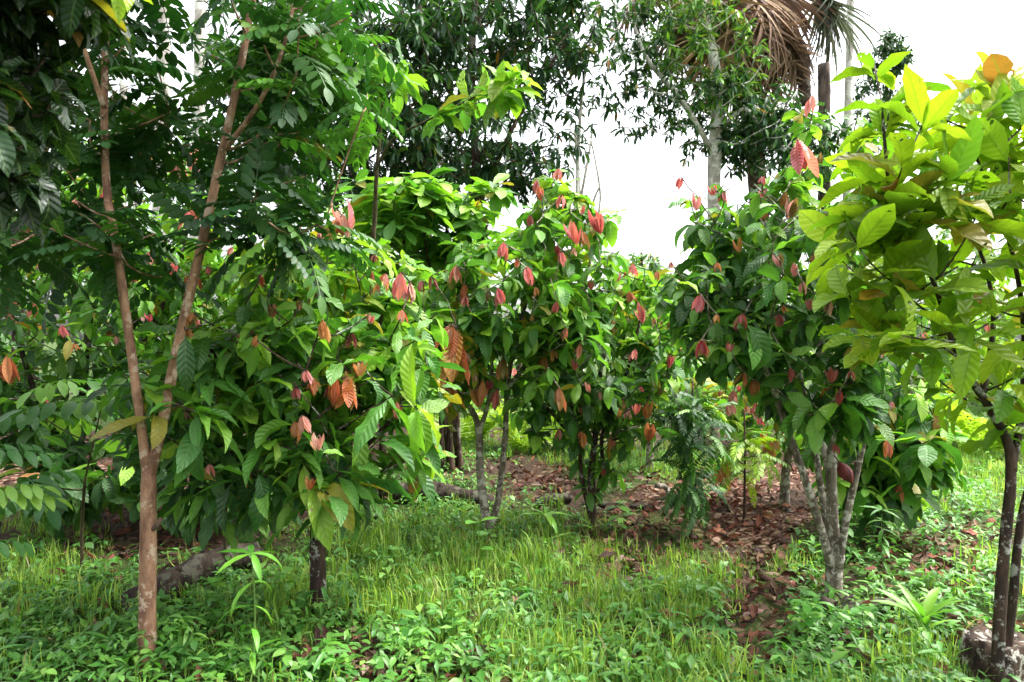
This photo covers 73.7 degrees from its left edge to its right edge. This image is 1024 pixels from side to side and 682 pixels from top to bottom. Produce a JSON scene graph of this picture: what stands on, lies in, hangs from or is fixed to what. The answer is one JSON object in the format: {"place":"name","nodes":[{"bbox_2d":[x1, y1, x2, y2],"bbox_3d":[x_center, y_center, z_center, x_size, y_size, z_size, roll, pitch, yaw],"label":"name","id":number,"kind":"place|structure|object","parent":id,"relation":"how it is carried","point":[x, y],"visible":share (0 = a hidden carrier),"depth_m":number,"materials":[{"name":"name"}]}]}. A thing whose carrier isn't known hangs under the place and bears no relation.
{"place":"outdoors","nodes":[
{"label":"outdoors","id":0,"kind":"place"},
{"bbox_2d":[430,399,502,442],"bbox_3d":[-0.672,1.071,9.613,1.642,0.819,1.525,0,0,0],"label":"bush","id":1,"kind":"object","parent":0,"point":[466,432],"visible":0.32,"depth_m":9.56,"materials":[{"name":"green plant"}]},
{"bbox_2d":[0,342,1023,681],"bbox_3d":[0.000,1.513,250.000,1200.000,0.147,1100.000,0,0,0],"label":"ground","id":2,"kind":"structure","parent":0,"point":[540,472],"depth_m":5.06,"materials":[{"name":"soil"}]},
{"bbox_2d":[0,443,72,558],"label":"sapling","id":3,"kind":"object","parent":2,"relation":"on","point":[33,498],"visible":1,"depth_m":2.95,"materials":[{"name":"green plant"}]},
{"bbox_2d":[0,265,112,436],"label":"cacao tree","id":4,"kind":"object","parent":2,"relation":"on","point":[13,341],"visible":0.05,"depth_m":9.05,"materials":[{"name":"green plant"}]},
{"bbox_2d":[0,171,146,387],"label":"distant tree","id":5,"kind":"object","parent":2,"relation":"on","point":[43,299],"visible":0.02,"depth_m":15.48,"materials":[{"name":"green plant"}]},
{"bbox_2d":[0,0,152,257],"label":"shade tree","id":6,"kind":"object","parent":2,"relation":"on","point":[39,112],"visible":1,"depth_m":2.00,"materials":[{"name":"green plant"}]},
{"bbox_2d":[0,390,174,543],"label":"cacao bush","id":7,"kind":"object","parent":2,"relation":"on","point":[69,449],"visible":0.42,"depth_m":4.95,"materials":[{"name":"green plant"}]},
{"bbox_2d":[0,377,222,575],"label":"sapling","id":8,"kind":"object","parent":2,"relation":"on","point":[73,413],"visible":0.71,"depth_m":3.83,"materials":[{"name":"green plant"}]},
{"bbox_2d":[0,141,241,464],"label":"cacao tree","id":9,"kind":"object","parent":2,"relation":"on","point":[83,311],"visible":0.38,"depth_m":5.61,"materials":[{"name":"green plant"}]},
{"bbox_2d":[119,21,127,205],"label":"pale trunk tree","id":10,"kind":"object","parent":2,"relation":"on","point":[123,83],"visible":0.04,"depth_m":14.95,"materials":[{"name":"white plant"}]},
{"bbox_2d":[55,226,240,400],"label":"cacao tree","id":11,"kind":"object","parent":2,"relation":"on","point":[94,338],"visible":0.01,"depth_m":8.67,"materials":[{"name":"green plant"}]},
{"bbox_2d":[59,104,238,341],"bbox_3d":[-8.974,-2.296,16.852,4.448,7.665,4.426,0,0,0],"label":"distant tree","id":12,"kind":"object","parent":2,"relation":"on","point":[137,205],"visible":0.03,"depth_m":17.35,"materials":[{"name":"green plant"}]},
{"bbox_2d":[151,0,170,339],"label":"pale trunk tree","id":13,"kind":"object","parent":2,"relation":"on","point":[166,78],"visible":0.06,"depth_m":14.89,"materials":[{"name":"white plant"}]},
{"bbox_2d":[121,542,262,611],"bbox_3d":[-1.908,1.404,4.154,0.213,0.211,0.956,0,0,21],"label":"fallen log","id":14,"kind":"object","parent":2,"relation":"on","point":[198,565],"visible":0.58,"depth_m":4.07,"materials":[{"name":"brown wood"}]},
{"bbox_2d":[189,0,206,320],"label":"pale trunk tree","id":15,"kind":"object","parent":2,"relation":"on","point":[200,9],"visible":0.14,"depth_m":14.89,"materials":[{"name":"white plant"}]},
{"bbox_2d":[95,397,301,545],"bbox_3d":[-2.395,0.918,5.145,1.277,1.188,1.703,0,0,-32],"label":"cacao bush","id":16,"kind":"object","parent":2,"relation":"on","point":[122,477],"visible":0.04,"depth_m":4.79,"materials":[{"name":"green plant"}]},
{"bbox_2d":[149,419,254,581],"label":"sapling","id":17,"kind":"object","parent":2,"relation":"on","point":[205,503],"visible":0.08,"depth_m":3.78,"materials":[{"name":"green plant"}]},
{"bbox_2d":[0,0,415,674],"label":"forked sapling","id":18,"kind":"object","parent":2,"relation":"on","point":[270,74],"visible":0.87,"depth_m":3.18,"materials":[{"name":"green plant"}]},
{"bbox_2d":[201,576,226,618],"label":"weed","id":19,"kind":"object","parent":2,"relation":"on","point":[211,579],"visible":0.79,"depth_m":3.60,"materials":[{"name":"green plant"}]},
{"bbox_2d":[216,545,282,681],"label":"weed","id":20,"kind":"object","parent":2,"relation":"on","point":[256,564],"visible":0.99,"depth_m":2.97,"materials":[{"name":"green plant"}]},
{"bbox_2d":[134,199,394,404],"bbox_3d":[-2.245,0.178,6.346,2.475,2.757,1.532,0,0,0],"label":"cacao tree","id":21,"kind":"object","parent":2,"relation":"on","point":[209,258],"visible":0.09,"depth_m":5.96,"materials":[{"name":"green plant"}]},
{"bbox_2d":[181,136,356,328],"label":"distant tree","id":22,"kind":"object","parent":2,"relation":"on","point":[310,244],"visible":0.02,"depth_m":16.48,"materials":[{"name":"green plant"}]},
{"bbox_2d":[84,231,466,620],"bbox_3d":[-1.191,0.440,3.711,1.956,2.235,1.733,0,0,-28],"label":"cacao tree","id":23,"kind":"object","parent":2,"relation":"on","point":[266,384],"visible":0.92,"depth_m":3.37,"materials":[{"name":"green plant"}]},
{"bbox_2d":[168,0,385,238],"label":"tall tree","id":24,"kind":"object","parent":2,"relation":"on","point":[206,56],"visible":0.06,"depth_m":12.32,"materials":[{"name":"green plant"}]},
{"bbox_2d":[271,567,298,600],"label":"weed","id":25,"kind":"object","parent":2,"relation":"on","point":[285,571],"visible":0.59,"depth_m":3.86,"materials":[{"name":"green plant"}]},
{"bbox_2d":[307,639,345,671],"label":"weed","id":26,"kind":"object","parent":2,"relation":"on","point":[331,641],"visible":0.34,"depth_m":3.10,"materials":[{"name":"green plant"}]},
{"bbox_2d":[304,0,483,289],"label":"tall tree","id":27,"kind":"object","parent":2,"relation":"on","point":[414,27],"visible":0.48,"depth_m":11.47,"materials":[{"name":"green plant"}]},
{"bbox_2d":[357,347,437,451],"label":"cacao tree","id":28,"kind":"object","parent":2,"relation":"on","point":[381,447],"depth_m":9.34,"materials":[{"name":"green plant"}]},
{"bbox_2d":[324,167,519,473],"bbox_3d":[-0.962,-0.118,7.265,2.090,3.290,1.935,0,0,0],"label":"umbrella tree","id":29,"kind":"object","parent":2,"relation":"on","point":[415,210],"visible":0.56,"depth_m":6.88,"materials":[{"name":"green plant"}]},
{"bbox_2d":[379,482,494,510],"bbox_3d":[-0.690,1.422,6.281,1.086,0.232,0.238,0,0,13],"label":"fallen log","id":30,"kind":"object","parent":2,"relation":"on","point":[441,490],"visible":0.47,"depth_m":6.22,"materials":[{"name":"grey wood"}]},
{"bbox_2d":[353,39,542,510],"bbox_3d":[-0.666,-0.487,5.351,1.897,4.037,0.749,0,0,24],"label":"broadleaf sapling","id":31,"kind":"object","parent":2,"relation":"on","point":[500,104],"visible":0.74,"depth_m":5.20,"materials":[{"name":"green plant"}]},
{"bbox_2d":[463,516,497,572],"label":"weed","id":32,"kind":"object","parent":2,"relation":"on","point":[479,533],"visible":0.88,"depth_m":4.49,"materials":[{"name":"green plant"}]},
{"bbox_2d":[372,0,607,419],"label":"tall tree","id":33,"kind":"object","parent":2,"relation":"on","point":[471,18],"visible":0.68,"depth_m":12.37,"materials":[{"name":"green plant"}]},
{"bbox_2d":[379,168,633,538],"bbox_3d":[-0.081,0.119,5.225,2.091,2.820,1.807,0,0,0],"label":"cacao tree","id":34,"kind":"object","parent":2,"relation":"on","point":[545,273],"visible":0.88,"depth_m":4.89,"materials":[{"name":"green plant"}]},
{"bbox_2d":[494,304,528,397],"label":"distant tree","id":35,"kind":"object","parent":2,"relation":"on","point":[518,367],"visible":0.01,"depth_m":18.92,"materials":[{"name":"green plant"}]},
{"bbox_2d":[0,423,1023,681],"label":"ground cover","id":36,"kind":"object","parent":2,"relation":"on","point":[396,639],"visible":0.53,"depth_m":3.46,"materials":[{"name":"green plant"}]},
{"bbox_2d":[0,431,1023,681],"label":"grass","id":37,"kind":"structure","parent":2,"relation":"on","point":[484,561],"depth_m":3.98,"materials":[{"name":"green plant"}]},
{"bbox_2d":[470,360,562,431],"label":"cacao tree","id":38,"kind":"object","parent":2,"relation":"on","point":[513,419],"visible":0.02,"depth_m":8.89,"materials":[{"name":"green plant"}]},
{"bbox_2d":[478,399,564,450],"bbox_3d":[0.212,1.088,9.214,1.625,0.790,1.498,0,0,0],"label":"fern","id":39,"kind":"object","parent":2,"relation":"on","point":[516,440],"visible":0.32,"depth_m":9.00,"materials":[{"name":"green plant"}]},
{"bbox_2d":[520,506,573,550],"bbox_3d":[0.202,1.389,5.007,0.396,0.323,0.390,0,0,30],"label":"weed","id":40,"kind":"object","parent":2,"relation":"on","point":[550,518],"visible":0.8,"depth_m":4.99,"materials":[{"name":"green plant"}]},
{"bbox_2d":[535,493,571,507],"bbox_3d":[0.385,1.479,6.329,0.351,0.132,0.119,0,0,-11],"label":"fallen log","id":41,"kind":"object","parent":2,"relation":"on","point":[567,497],"visible":0.73,"depth_m":6.30,"materials":[{"name":"grey wood"}]},
{"bbox_2d":[544,411,593,448],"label":"fern","id":42,"kind":"object","parent":2,"relation":"on","point":[558,427],"visible":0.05,"depth_m":9.22,"materials":[{"name":"green plant"}]},
{"bbox_2d":[553,513,591,535],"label":"weed","id":43,"kind":"object","parent":2,"relation":"on","point":[581,525],"visible":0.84,"depth_m":5.34,"materials":[{"name":"green plant"}]},
{"bbox_2d":[499,0,668,195],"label":"slender tree","id":44,"kind":"object","parent":2,"relation":"on","point":[625,57],"visible":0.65,"depth_m":13.40,"materials":[{"name":"green plant"}]},
{"bbox_2d":[569,122,601,370],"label":"bare tree","id":45,"kind":"object","parent":2,"relation":"on","point":[584,178],"visible":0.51,"depth_m":16.98,"materials":[{"name":"grey plant"}]},
{"bbox_2d":[517,255,703,529],"bbox_3d":[0.953,0.417,5.683,2.092,2.314,1.266,0,0,-37],"label":"cacao tree","id":46,"kind":"object","parent":2,"relation":"on","point":[652,363],"visible":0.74,"depth_m":5.46,"materials":[{"name":"green plant"}]},
{"bbox_2d":[604,505,634,530],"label":"weed","id":47,"kind":"object","parent":2,"relation":"on","point":[623,508],"visible":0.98,"depth_m":5.54,"materials":[{"name":"green plant"}]},
{"bbox_2d":[597,501,654,509],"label":"fallen branch","id":48,"kind":"object","parent":2,"relation":"on","point":[631,506],"visible":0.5,"depth_m":6.08,"materials":[{"name":"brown wood"}]},
{"bbox_2d":[621,250,668,285],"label":"distant tree","id":49,"kind":"object","parent":2,"relation":"on","point":[653,266],"visible":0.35,"depth_m":25.62,"materials":[{"name":"green plant"}]},
{"bbox_2d":[597,269,698,474],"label":"cacao tree","id":50,"kind":"object","parent":2,"relation":"on","point":[648,445],"visible":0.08,"depth_m":7.52,"materials":[{"name":"green plant"}]},
{"bbox_2d":[654,482,672,505],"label":"fallen branch","id":51,"kind":"object","parent":2,"relation":"on","point":[665,487],"visible":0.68,"depth_m":6.14,"materials":[{"name":"beige wood"}]},
{"bbox_2d":[613,267,730,442],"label":"cacao tree","id":52,"kind":"object","parent":2,"relation":"on","point":[684,386],"visible":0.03,"depth_m":8.57,"materials":[{"name":"green plant"}]},
{"bbox_2d":[640,376,738,540],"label":"sapling","id":53,"kind":"object","parent":2,"relation":"on","point":[689,493],"visible":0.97,"depth_m":5.17,"materials":[{"name":"green plant"}]},
{"bbox_2d":[714,457,743,500],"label":"sapling","id":54,"kind":"object","parent":2,"relation":"on","point":[720,475],"visible":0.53,"depth_m":6.14,"materials":[{"name":"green plant"}]},
{"bbox_2d":[607,0,854,411],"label":"tall tree","id":55,"kind":"object","parent":2,"relation":"on","point":[760,124],"visible":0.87,"depth_m":13.54,"materials":[{"name":"green plant"}]},
{"bbox_2d":[699,409,791,521],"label":"sapling","id":56,"kind":"object","parent":2,"relation":"on","point":[735,453],"visible":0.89,"depth_m":5.63,"materials":[{"name":"green plant"}]},
{"bbox_2d":[604,0,890,276],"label":"palm","id":57,"kind":"object","parent":2,"relation":"on","point":[789,53],"visible":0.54,"depth_m":14.61,"materials":[{"name":"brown plant"}]},
{"bbox_2d":[682,372,826,511],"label":"cacao tree","id":58,"kind":"object","parent":2,"relation":"on","point":[735,413],"visible":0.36,"depth_m":6.16,"materials":[{"name":"green plant"}]},
{"bbox_2d":[685,343,823,448],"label":"cacao tree","id":59,"kind":"object","parent":2,"relation":"on","point":[705,392],"depth_m":9.61,"materials":[{"name":"green plant"}]},
{"bbox_2d":[731,193,816,351],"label":"distant tree","id":60,"kind":"object","parent":2,"relation":"on","point":[800,267],"visible":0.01,"depth_m":19.75,"materials":[{"name":"green plant"}]},
{"bbox_2d":[640,95,953,600],"bbox_3d":[1.693,0.059,4.002,1.919,3.013,1.499,0,0,0],"label":"cacao tree","id":61,"kind":"object","parent":2,"relation":"on","point":[711,317],"visible":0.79,"depth_m":3.78,"materials":[{"name":"green plant"}]},
{"bbox_2d":[789,599,824,642],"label":"weed","id":62,"kind":"object","parent":2,"relation":"on","point":[806,614],"visible":0.85,"depth_m":3.41,"materials":[{"name":"green plant"}]},
{"bbox_2d":[817,62,830,383],"bbox_3d":[5.947,-1.858,13.001,0.250,6.816,0.250,0,0,0],"label":"broken trunk","id":63,"kind":"object","parent":2,"relation":"on","point":[824,88],"visible":0.3,"depth_m":12.91,"materials":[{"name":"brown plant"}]},
{"bbox_2d":[842,0,853,377],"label":"pale trunk tree","id":64,"kind":"object","parent":2,"relation":"on","point":[848,91],"visible":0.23,"depth_m":15.93,"materials":[{"name":"white plant"}]},
{"bbox_2d":[839,523,859,553],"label":"weed","id":65,"kind":"object","parent":2,"relation":"on","point":[850,532],"visible":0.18,"depth_m":4.72,"materials":[{"name":"green plant"}]},
{"bbox_2d":[820,595,898,618],"bbox_3d":[1.927,1.484,3.788,0.419,0.164,0.160,0,0,11],"label":"fallen log","id":66,"kind":"object","parent":2,"relation":"on","point":[847,600],"visible":0.4,"depth_m":3.77,"materials":[{"name":"brown wood"}]},
{"bbox_2d":[845,606,876,643],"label":"weed","id":67,"kind":"object","parent":2,"relation":"on","point":[857,610],"visible":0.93,"depth_m":3.35,"materials":[{"name":"green plant"}]},
{"bbox_2d":[860,505,901,577],"bbox_3d":[2.336,1.282,4.307,0.227,0.461,0.267,0,0,0],"label":"weed","id":68,"kind":"object","parent":2,"relation":"on","point":[886,549],"visible":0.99,"depth_m":4.29,"materials":[{"name":"green plant"}]},
{"bbox_2d":[853,27,919,257],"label":"distant tree","id":69,"kind":"object","parent":2,"relation":"on","point":[892,39],"visible":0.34,"depth_m":23.70,"materials":[{"name":"green plant"}]},
{"bbox_2d":[793,379,981,539],"bbox_3d":[2.712,0.896,5.131,1.119,1.241,1.192,0,0,-15],"label":"cacao bush","id":70,"kind":"object","parent":2,"relation":"on","point":[889,476],"visible":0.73,"depth_m":4.86,"materials":[{"name":"green plant"}]},
{"bbox_2d":[801,229,977,355],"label":"distant tree","id":71,"kind":"object","parent":2,"relation":"on","point":[944,236],"visible":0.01,"depth_m":16.61,"materials":[{"name":"green plant"}]},
{"bbox_2d":[798,51,1023,681],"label":"cacao tree","id":72,"kind":"object","parent":2,"relation":"on","point":[896,222],"visible":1,"depth_m":2.69,"materials":[{"name":"green plant"}]},
{"bbox_2d":[873,581,966,633],"bbox_3d":[2.038,1.389,3.449,0.423,0.278,0.356,0,0,24],"label":"weed","id":73,"kind":"object","parent":2,"relation":"on","point":[928,602],"visible":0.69,"depth_m":3.46,"materials":[{"name":"green plant"}]},
{"bbox_2d":[881,321,1014,416],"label":"cacao tree","id":74,"kind":"object","parent":2,"relation":"on","point":[888,368],"visible":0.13,"depth_m":9.51,"materials":[{"name":"green plant"}]},
{"bbox_2d":[882,183,1023,363],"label":"distant tree","id":75,"kind":"object","parent":2,"relation":"on","point":[992,237],"visible":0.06,"depth_m":17.99,"materials":[{"name":"green plant"}]},
{"bbox_2d":[891,271,1023,423],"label":"cacao tree","id":76,"kind":"object","parent":2,"relation":"on","point":[1001,289],"visible":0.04,"depth_m":10.20,"materials":[{"name":"green plant"}]},
{"bbox_2d":[929,378,1015,453],"bbox_3d":[6.170,0.913,9.021,2.046,1.190,2.123,0,0,18],"label":"fern","id":77,"kind":"object","parent":2,"relation":"on","point":[962,422],"visible":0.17,"depth_m":8.76,"materials":[{"name":"green plant"}]},
{"bbox_2d":[951,623,1023,681],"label":"rock","id":78,"kind":"object","parent":2,"relation":"on","point":[977,639],"visible":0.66,"depth_m":3.00,"materials":[{"name":"grey stone"}]},
{"bbox_2d":[0,0,1023,341],"label":"sky","id":79,"kind":"structure","parent":0,"point":[639,179],"materials":[{"name":"white"}]}
]}

